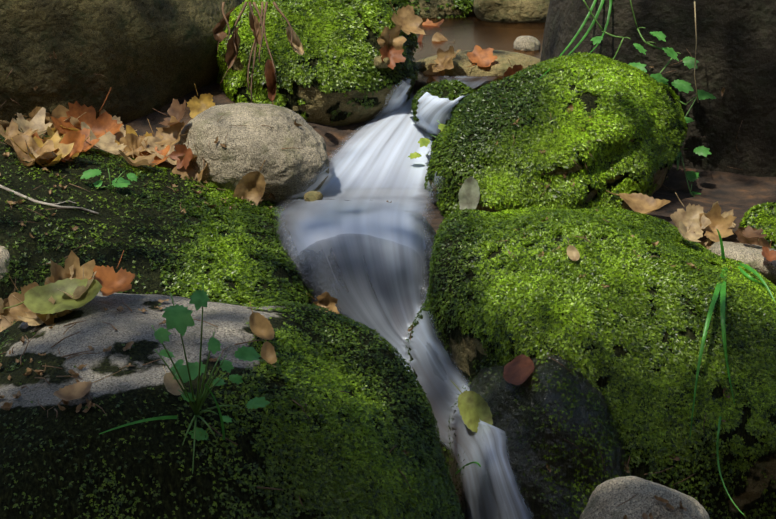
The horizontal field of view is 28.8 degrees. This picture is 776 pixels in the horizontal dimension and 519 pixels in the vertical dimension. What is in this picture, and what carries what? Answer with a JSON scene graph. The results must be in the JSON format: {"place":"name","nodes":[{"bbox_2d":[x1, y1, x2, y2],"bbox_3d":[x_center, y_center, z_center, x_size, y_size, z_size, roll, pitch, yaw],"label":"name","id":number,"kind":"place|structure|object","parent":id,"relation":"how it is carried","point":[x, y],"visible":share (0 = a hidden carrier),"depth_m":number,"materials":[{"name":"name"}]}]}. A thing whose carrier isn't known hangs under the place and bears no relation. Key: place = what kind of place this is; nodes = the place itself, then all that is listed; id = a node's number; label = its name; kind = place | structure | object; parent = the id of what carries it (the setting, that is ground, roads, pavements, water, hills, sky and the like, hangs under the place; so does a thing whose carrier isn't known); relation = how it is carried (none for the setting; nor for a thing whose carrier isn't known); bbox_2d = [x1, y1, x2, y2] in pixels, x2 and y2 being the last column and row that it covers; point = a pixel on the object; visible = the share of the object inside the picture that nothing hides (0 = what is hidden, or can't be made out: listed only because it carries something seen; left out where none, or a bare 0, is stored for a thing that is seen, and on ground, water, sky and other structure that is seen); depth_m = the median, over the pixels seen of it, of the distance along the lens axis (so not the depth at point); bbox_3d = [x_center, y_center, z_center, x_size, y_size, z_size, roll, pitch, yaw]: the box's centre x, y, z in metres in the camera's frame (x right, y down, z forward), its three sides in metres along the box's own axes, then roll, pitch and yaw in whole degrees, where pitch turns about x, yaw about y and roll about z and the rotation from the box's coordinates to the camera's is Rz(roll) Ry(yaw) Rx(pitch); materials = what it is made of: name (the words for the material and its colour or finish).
{"place":"outdoors","nodes":[
{"label":"outdoors","id":0,"kind":"place"},
{"bbox_2d":[0,299,217,412],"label":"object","id":1,"kind":"object","parent":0,"point":[6,406],"visible":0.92,"depth_m":1.95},
{"bbox_2d":[0,152,274,214],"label":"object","id":2,"kind":"object","parent":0,"point":[6,154],"visible":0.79,"depth_m":2.94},
{"bbox_2d":[7,51,729,472],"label":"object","id":3,"kind":"object","parent":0,"point":[11,203],"visible":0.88,"depth_m":2.67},
{"bbox_2d":[44,83,775,285],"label":"ground","id":4,"kind":"structure","parent":0,"point":[739,195],"depth_m":3.30,"materials":[{"name":"soil"}]},
{"bbox_2d":[50,104,68,127],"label":"dead leaf","id":5,"kind":"object","parent":4,"relation":"on","point":[58,111],"visible":0.1,"depth_m":3.43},
{"bbox_2d":[53,112,85,135],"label":"dead leaf","id":6,"kind":"object","parent":4,"relation":"on","point":[75,122],"visible":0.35,"depth_m":3.41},
{"bbox_2d":[50,88,122,138],"bbox_3d":[-0.676,-0.314,3.387,0.157,0.122,0.118,-8,17,-29],"label":"dead leaf","id":7,"kind":"object","parent":4,"relation":"on","point":[100,124],"visible":0.6,"depth_m":3.43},
{"bbox_2d":[0,0,244,133],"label":"boulder","id":8,"kind":"object","parent":4,"relation":"on","point":[167,49],"visible":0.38,"depth_m":3.43,"materials":[{"name":"stone"}]},
{"bbox_2d":[115,125,151,157],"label":"dead leaf","id":9,"kind":"object","parent":4,"relation":"on","point":[129,129],"visible":0.19,"depth_m":3.44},
{"bbox_2d":[104,126,125,144],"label":"dead leaf","id":10,"kind":"object","parent":9,"relation":"on","point":[121,133],"visible":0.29,"depth_m":3.45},
{"bbox_2d":[120,133,147,155],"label":"dead leaf","id":11,"kind":"object","parent":4,"relation":"on","point":[131,140],"visible":0.83,"depth_m":3.37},
{"bbox_2d":[136,145,169,166],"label":"dead leaf","id":12,"kind":"object","parent":4,"relation":"on","point":[164,152],"visible":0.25,"depth_m":3.36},
{"bbox_2d":[0,134,310,306],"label":"ledge rock","id":13,"kind":"object","parent":4,"relation":"on","point":[152,282],"visible":0.38,"depth_m":2.71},
{"bbox_2d":[0,245,9,278],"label":"rock","id":14,"kind":"object","parent":13,"relation":"on","point":[4,255],"visible":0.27,"depth_m":2.52,"materials":[{"name":"stone"}]},
{"bbox_2d":[0,119,37,140],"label":"dead leaf","id":15,"kind":"object","parent":13,"relation":"on","point":[11,131],"visible":0.54,"depth_m":2.96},
{"bbox_2d":[5,276,38,320],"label":"dead leaf","id":16,"kind":"object","parent":13,"relation":"on","point":[24,289],"visible":0.23,"depth_m":2.45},
{"bbox_2d":[12,107,52,134],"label":"dead leaf","id":17,"kind":"object","parent":13,"relation":"on","point":[37,121],"visible":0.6,"depth_m":3.11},
{"bbox_2d":[5,135,66,165],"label":"dead leaf","id":18,"kind":"object","parent":13,"relation":"on","point":[20,142],"visible":0.85,"depth_m":2.89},
{"bbox_2d":[25,135,55,159],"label":"dead leaf","id":19,"kind":"object","parent":18,"relation":"on","point":[48,155],"visible":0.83,"depth_m":2.87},
{"bbox_2d":[11,130,73,166],"bbox_3d":[-0.654,-0.208,2.881,0.092,0.066,0.088,6,16,23],"label":"dead leaf","id":20,"kind":"object","parent":13,"relation":"on","point":[63,150],"visible":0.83,"depth_m":2.90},
{"bbox_2d":[0,185,98,214],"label":"twig","id":21,"kind":"object","parent":13,"relation":"on","point":[55,205],"visible":1,"depth_m":2.70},
{"bbox_2d":[43,126,90,158],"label":"dead leaf","id":22,"kind":"object","parent":13,"relation":"on","point":[50,133],"visible":0.15,"depth_m":2.97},
{"bbox_2d":[52,131,84,161],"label":"dead leaf","id":23,"kind":"object","parent":13,"relation":"on","point":[77,139],"visible":0.58,"depth_m":2.94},
{"bbox_2d":[50,250,94,282],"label":"dead leaf","id":24,"kind":"object","parent":13,"relation":"on","point":[57,271],"visible":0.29,"depth_m":2.47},
{"bbox_2d":[66,128,99,151],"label":"dead leaf","id":25,"kind":"object","parent":13,"relation":"on","point":[89,144],"visible":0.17,"depth_m":3.07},
{"bbox_2d":[81,122,127,154],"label":"dead leaf","id":26,"kind":"object","parent":13,"relation":"on","point":[106,142],"visible":0.77,"depth_m":3.14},
{"bbox_2d":[80,169,137,190],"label":"plant","id":27,"kind":"object","parent":13,"relation":"on","point":[121,182],"depth_m":2.82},
{"bbox_2d":[0,142,269,210],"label":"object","id":28,"kind":"object","parent":13,"relation":"on","point":[166,186],"visible":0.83,"depth_m":2.98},
{"bbox_2d":[0,131,313,306],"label":"moss","id":29,"kind":"object","parent":13,"relation":"on","point":[232,261],"visible":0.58,"depth_m":2.72,"materials":[{"name":"plant"}]},
{"bbox_2d":[118,147,156,165],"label":"dead leaf","id":30,"kind":"object","parent":29,"relation":"on","point":[143,160],"visible":0.98,"depth_m":3.04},
{"bbox_2d":[233,160,265,204],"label":"dead leaf","id":31,"kind":"object","parent":29,"relation":"on","point":[250,185],"visible":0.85,"depth_m":3.04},
{"bbox_2d":[155,116,185,145],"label":"dead leaf","id":32,"kind":"object","parent":13,"relation":"on","point":[171,133],"visible":0.94,"depth_m":3.12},
{"bbox_2d":[152,98,185,125],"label":"dead leaf","id":33,"kind":"object","parent":32,"relation":"on","point":[176,109],"visible":0.9,"depth_m":3.14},
{"bbox_2d":[172,145,206,182],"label":"dead leaf","id":34,"kind":"object","parent":13,"relation":"on","point":[189,172],"visible":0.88,"depth_m":3.08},
{"bbox_2d":[168,142,192,168],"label":"dead leaf","id":35,"kind":"object","parent":34,"relation":"on","point":[181,150],"visible":0.94,"depth_m":3.08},
{"bbox_2d":[306,292,339,313],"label":"dead leaf","id":36,"kind":"object","parent":13,"relation":"on","point":[326,300],"visible":0.67,"depth_m":2.77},
{"bbox_2d":[141,136,176,164],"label":"dead leaf","id":37,"kind":"object","parent":4,"relation":"on","point":[151,145],"visible":0.42,"depth_m":3.37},
{"bbox_2d":[187,85,214,117],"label":"dead leaf","id":38,"kind":"object","parent":4,"relation":"on","point":[197,106],"visible":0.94,"depth_m":3.54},
{"bbox_2d":[0,291,459,518],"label":"boulder","id":39,"kind":"object","parent":4,"relation":"on","point":[97,334],"visible":0.62,"depth_m":1.89,"materials":[{"name":"stone"}]},
{"bbox_2d":[0,298,16,331],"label":"dead leaf","id":40,"kind":"object","parent":39,"relation":"on","point":[4,323],"visible":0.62,"depth_m":2.45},
{"bbox_2d":[8,292,39,325],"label":"dead leaf","id":41,"kind":"object","parent":39,"relation":"on","point":[18,310],"visible":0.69,"depth_m":2.13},
{"bbox_2d":[13,295,54,325],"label":"dead leaf","id":42,"kind":"object","parent":39,"relation":"on","point":[31,318],"visible":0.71,"depth_m":2.10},
{"bbox_2d":[3,278,102,313],"bbox_3d":[-0.466,0.050,2.095,0.141,0.039,0.061,0,15,-2],"label":"leaf","id":43,"kind":"object","parent":39,"relation":"on","point":[36,300],"visible":1,"depth_m":2.10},
{"bbox_2d":[58,265,96,298],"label":"dead leaf","id":44,"kind":"object","parent":43,"relation":"on","point":[79,291],"visible":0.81,"depth_m":2.10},
{"bbox_2d":[36,310,72,327],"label":"dead leaf","id":45,"kind":"object","parent":39,"relation":"on","point":[48,321],"visible":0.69,"depth_m":2.10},
{"bbox_2d":[53,369,122,400],"bbox_3d":[-0.373,0.157,1.879,0.090,0.029,0.028,-7,17,-25],"label":"dead leaf","id":46,"kind":"object","parent":39,"relation":"on","point":[77,390],"visible":0.92,"depth_m":1.88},
{"bbox_2d":[88,250,134,295],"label":"dead leaf","id":47,"kind":"object","parent":39,"relation":"on","point":[110,280],"visible":0.98,"depth_m":2.13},
{"bbox_2d":[1,277,262,417],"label":"litter sticks","id":48,"kind":"object","parent":39,"relation":"on","point":[76,354],"visible":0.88,"depth_m":1.97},
{"bbox_2d":[163,366,183,394],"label":"dead leaf","id":49,"kind":"object","parent":39,"relation":"on","point":[171,384],"visible":0.9,"depth_m":1.89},
{"bbox_2d":[151,283,269,473],"bbox_3d":[-0.225,0.145,1.800,0.107,0.276,0.170,6,16,22],"label":"herb","id":50,"kind":"object","parent":39,"relation":"on","point":[179,319],"depth_m":1.83,"materials":[{"name":"plant"}]},
{"bbox_2d":[0,291,464,518],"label":"moss","id":51,"kind":"object","parent":39,"relation":"on","point":[431,483],"visible":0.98,"depth_m":1.95,"materials":[{"name":"plant"}]},
{"bbox_2d":[249,303,274,339],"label":"dead leaf","id":52,"kind":"object","parent":51,"relation":"on","point":[261,326],"visible":0.96,"depth_m":2.03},
{"bbox_2d":[260,341,276,366],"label":"dead leaf","id":53,"kind":"object","parent":39,"relation":"on","point":[268,354],"visible":0.98,"depth_m":1.96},
{"bbox_2d":[174,102,328,205],"bbox_3d":[-0.288,-0.222,3.178,0.327,0.209,0.272,0,15,-2],"label":"granite rock","id":54,"kind":"object","parent":4,"relation":"on","point":[253,144],"visible":0.71,"depth_m":3.08,"materials":[{"name":"stone"}]},
{"bbox_2d":[221,1,415,125],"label":"top centre mossy boulder","id":55,"kind":"object","parent":4,"relation":"on","point":[318,106],"visible":0.19,"depth_m":3.55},
{"bbox_2d":[221,1,292,102],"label":"dried plant stems","id":56,"kind":"object","parent":55,"relation":"hanging from","point":[262,22],"visible":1,"depth_m":3.32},
{"bbox_2d":[212,8,234,50],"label":"dead leaf","id":57,"kind":"object","parent":56,"relation":"attached to","point":[219,35],"visible":1,"depth_m":3.37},
{"bbox_2d":[220,26,240,83],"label":"dead leaf","id":58,"kind":"object","parent":56,"relation":"attached to","point":[230,56],"visible":0.92,"depth_m":3.35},
{"bbox_2d":[249,11,262,46],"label":"dead leaf","id":59,"kind":"object","parent":56,"relation":"attached to","point":[254,23],"visible":1,"depth_m":3.36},
{"bbox_2d":[264,59,275,102],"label":"dead leaf","id":60,"kind":"object","parent":56,"relation":"attached to","point":[270,78],"visible":0.79,"depth_m":3.36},
{"bbox_2d":[281,18,303,54],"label":"dead leaf","id":61,"kind":"object","parent":56,"relation":"attached to","point":[297,46],"visible":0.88,"depth_m":3.35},
{"bbox_2d":[216,0,418,122],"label":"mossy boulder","id":62,"kind":"object","parent":55,"relation":"on","point":[343,40],"visible":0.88,"depth_m":3.53,"materials":[{"name":"plant"}]},
{"bbox_2d":[379,34,405,68],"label":"dead leaf","id":63,"kind":"object","parent":62,"relation":"on","point":[393,55],"visible":1,"depth_m":3.54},
{"bbox_2d":[377,24,406,56],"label":"dead leaf","id":64,"kind":"object","parent":63,"relation":"on","point":[396,40],"visible":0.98,"depth_m":3.54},
{"bbox_2d":[389,0,425,34],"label":"dead leaf","id":65,"kind":"object","parent":62,"relation":"on","point":[407,19],"visible":0.98,"depth_m":3.61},
{"bbox_2d":[373,56,389,67],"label":"dead leaf","id":66,"kind":"object","parent":55,"relation":"on","point":[378,63],"visible":0.83,"depth_m":3.53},
{"bbox_2d":[276,199,435,336],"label":"water","id":67,"kind":"structure","parent":4,"relation":"on","point":[320,289],"depth_m":2.81,"materials":[{"name":"liquid"}]},
{"bbox_2d":[304,191,322,200],"bbox_3d":[-0.151,-0.124,3.048,0.039,0.029,0.040,0,15,-2],"label":"pebble","id":68,"kind":"object","parent":67,"relation":"on","point":[312,195],"visible":0.62,"depth_m":3.03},
{"bbox_2d":[408,120,444,158],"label":"leafy sprig","id":69,"kind":"object","parent":4,"relation":"on","point":[422,142],"depth_m":3.34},
{"bbox_2d":[383,0,475,17],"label":"rock","id":70,"kind":"object","parent":4,"relation":"on","point":[433,11],"visible":0.29,"depth_m":5.02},
{"bbox_2d":[384,0,473,17],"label":"moss","id":71,"kind":"object","parent":70,"relation":"on","point":[403,3],"visible":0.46,"depth_m":5.03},
{"bbox_2d":[416,84,469,131],"bbox_3d":[0.136,-0.350,3.523,0.146,0.121,0.137,0,15,-2],"label":"moss","id":72,"kind":"object","parent":4,"relation":"on","point":[445,92],"visible":0.12,"depth_m":3.48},
{"bbox_2d":[411,79,473,124],"bbox_3d":[0.137,-0.359,3.499,0.166,0.114,0.115,0,15,-2],"label":"mossy rock","id":73,"kind":"object","parent":72,"relation":"on","point":[420,94],"visible":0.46,"depth_m":3.49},
{"bbox_2d":[393,16,544,84],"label":"pool water","id":74,"kind":"structure","parent":4,"relation":"on","point":[466,33],"depth_m":4.54,"materials":[{"name":"liquid"}]},
{"bbox_2d":[423,58,445,83],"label":"dead leaf","id":75,"kind":"object","parent":74,"relation":"on","point":[432,70],"visible":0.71,"depth_m":3.72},
{"bbox_2d":[432,32,454,41],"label":"dead leaf","id":76,"kind":"object","parent":74,"relation":"on","point":[437,36],"visible":0.23,"depth_m":4.41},
{"bbox_2d":[513,36,540,50],"bbox_3d":[0.389,-0.593,4.222,0.073,0.066,0.085,0,15,-2],"label":"pebble","id":77,"kind":"object","parent":74,"relation":"on","point":[528,43],"visible":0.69,"depth_m":4.19,"materials":[{"name":"stone"}]},
{"bbox_2d":[415,50,539,89],"bbox_3d":[0.241,-0.482,3.828,0.349,0.093,0.261,0,15,-2],"label":"rock","id":78,"kind":"object","parent":4,"relation":"on","point":[498,66],"visible":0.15,"depth_m":3.73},
{"bbox_2d":[423,46,459,70],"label":"dead leaf","id":79,"kind":"object","parent":78,"relation":"on","point":[449,54],"visible":1,"depth_m":3.71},
{"bbox_2d":[467,45,496,66],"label":"dead leaf","id":80,"kind":"object","parent":78,"relation":"on","point":[479,56],"visible":1,"depth_m":3.72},
{"bbox_2d":[504,59,522,76],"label":"dead leaf","id":81,"kind":"object","parent":78,"relation":"on","point":[511,71],"visible":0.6,"depth_m":3.69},
{"bbox_2d":[473,0,549,22],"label":"rock","id":82,"kind":"object","parent":4,"relation":"on","point":[520,11],"visible":0.56,"depth_m":4.87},
{"bbox_2d":[449,352,630,518],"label":"rock","id":83,"kind":"object","parent":4,"relation":"on","point":[509,420],"visible":0.46,"depth_m":2.24,"materials":[{"name":"stone"}]},
{"bbox_2d":[274,75,533,518],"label":"water cascade","id":84,"kind":"object","parent":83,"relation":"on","point":[373,168],"visible":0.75,"depth_m":2.81,"materials":[{"name":"liquid"}]},
{"bbox_2d":[450,380,492,432],"bbox_3d":[0.125,0.225,2.296,0.027,0.060,0.097,-11,19,-36],"label":"leaf","id":85,"kind":"object","parent":84,"relation":"on","point":[474,408],"visible":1,"depth_m":2.29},
{"bbox_2d":[99,0,775,514],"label":"grass","id":86,"kind":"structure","parent":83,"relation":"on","point":[721,288],"depth_m":2.33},
{"bbox_2d":[503,354,533,384],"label":"dead leaf","id":87,"kind":"object","parent":83,"relation":"on","point":[519,370],"visible":0.96,"depth_m":2.28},
{"bbox_2d":[446,352,633,518],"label":"moss","id":88,"kind":"object","parent":83,"relation":"on","point":[577,443],"visible":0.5,"depth_m":2.23,"materials":[{"name":"plant"}]},
{"bbox_2d":[427,68,683,216],"bbox_3d":[0.350,-0.237,3.184,0.538,0.365,0.500,0,15,-2],"label":"mossy boulder","id":89,"kind":"object","parent":4,"relation":"on","point":[588,98],"visible":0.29,"depth_m":3.01,"materials":[{"name":"plant"}]},
{"bbox_2d":[424,51,687,217],"bbox_3d":[0.352,-0.248,3.130,0.545,0.327,0.411,0,15,-2],"label":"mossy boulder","id":90,"kind":"object","parent":89,"relation":"on","point":[607,74],"visible":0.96,"depth_m":2.99,"materials":[{"name":"plant"}]},
{"bbox_2d":[409,212,775,518],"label":"mossy boulder","id":91,"kind":"object","parent":4,"relation":"on","point":[466,350],"visible":0.25,"depth_m":2.37,"materials":[{"name":"plant"}]},
{"bbox_2d":[405,206,775,518],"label":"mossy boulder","id":92,"kind":"object","parent":91,"relation":"on","point":[634,371],"visible":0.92,"depth_m":2.35,"materials":[{"name":"plant"}]},
{"bbox_2d":[0,50,742,508],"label":"litter sticks","id":93,"kind":"object","parent":92,"relation":"on","point":[410,338],"visible":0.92,"depth_m":2.56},
{"bbox_2d":[458,177,479,211],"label":"leaf","id":94,"kind":"object","parent":92,"relation":"on","point":[469,195],"visible":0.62,"depth_m":2.98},
{"bbox_2d":[567,242,579,260],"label":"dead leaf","id":95,"kind":"object","parent":92,"relation":"on","point":[573,254],"visible":1,"depth_m":2.42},
{"bbox_2d":[678,220,700,241],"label":"dead leaf","id":96,"kind":"object","parent":92,"relation":"on","point":[689,236],"visible":1,"depth_m":2.71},
{"bbox_2d":[670,192,710,236],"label":"dead leaf","id":97,"kind":"object","parent":92,"relation":"on","point":[689,214],"visible":0.9,"depth_m":2.93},
{"bbox_2d":[698,212,711,248],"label":"dead leaf","id":98,"kind":"object","parent":92,"relation":"on","point":[706,243],"visible":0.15,"depth_m":2.94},
{"bbox_2d":[690,203,736,241],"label":"dead leaf","id":99,"kind":"object","parent":98,"relation":"on","point":[720,223],"visible":0.98,"depth_m":2.93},
{"bbox_2d":[506,203,706,270],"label":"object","id":100,"kind":"object","parent":91,"relation":"on","point":[653,244],"visible":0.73,"depth_m":2.46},
{"bbox_2d":[708,241,775,283],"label":"flat rock","id":101,"kind":"object","parent":91,"relation":"on","point":[753,257],"visible":0.44,"depth_m":2.77,"materials":[{"name":"stone"}]},
{"bbox_2d":[733,224,767,238],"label":"dead leaf","id":102,"kind":"object","parent":101,"relation":"on","point":[748,232],"visible":1,"depth_m":2.83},
{"bbox_2d":[735,227,769,247],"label":"dead leaf","id":103,"kind":"object","parent":101,"relation":"on","point":[754,241],"visible":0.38,"depth_m":2.89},
{"bbox_2d":[761,240,775,261],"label":"dead leaf","id":104,"kind":"object","parent":101,"relation":"on","point":[768,254],"visible":0.98,"depth_m":2.75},
{"bbox_2d":[607,191,670,213],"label":"dead leaf","id":105,"kind":"object","parent":4,"relation":"on","point":[642,203],"visible":0.9,"depth_m":2.99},
{"bbox_2d":[579,476,709,518],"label":"granite rock","id":106,"kind":"object","parent":4,"relation":"on","point":[607,497],"visible":0.98,"depth_m":2.03,"materials":[{"name":"stone"}]},
{"bbox_2d":[214,120,686,518],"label":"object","id":107,"kind":"object","parent":106,"relation":"on","point":[660,499],"visible":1,"depth_m":2.01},
{"bbox_2d":[540,0,775,176],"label":"dark boulder","id":108,"kind":"object","parent":4,"relation":"on","point":[736,50],"visible":0.23,"depth_m":3.31,"materials":[{"name":"stone"}]},
{"bbox_2d":[704,201,735,230],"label":"dead leaf","id":109,"kind":"object","parent":4,"relation":"on","point":[726,214],"visible":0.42,"depth_m":2.96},
{"bbox_2d":[745,206,774,245],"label":"mossy edge stone","id":110,"kind":"object","parent":4,"relation":"on","point":[772,207],"visible":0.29,"depth_m":2.91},
{"bbox_2d":[738,201,775,249],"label":"mossy stone","id":111,"kind":"object","parent":110,"relation":"on","point":[762,217],"visible":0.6,"depth_m":2.89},
{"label":"dead leaf","id":112,"kind":"object","parent":4,"relation":"on","visible":0},
{"bbox_2d":[23,107,53,136],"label":"dead leaf","id":113,"kind":"object","parent":112,"relation":"on","point":[33,113],"visible":0.38,"depth_m":3.39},
{"bbox_2d":[583,0,668,83],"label":"vine","id":114,"kind":"object","parent":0,"point":[639,65],"depth_m":3.24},
{"bbox_2d":[630,0,715,104],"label":"vine","id":115,"kind":"object","parent":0,"point":[683,85],"depth_m":3.24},
{"bbox_2d":[677,97,710,196],"bbox_3d":[0.646,-0.233,3.230,0.095,0.228,0.087,0,15,-2],"label":"vine","id":116,"kind":"object","parent":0,"point":[692,176],"depth_m":3.24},
{"bbox_2d":[694,1,698,102],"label":"stem","id":117,"kind":"object","parent":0,"point":[695,47],"visible":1,"depth_m":3.19,"materials":[{"name":"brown plant"}]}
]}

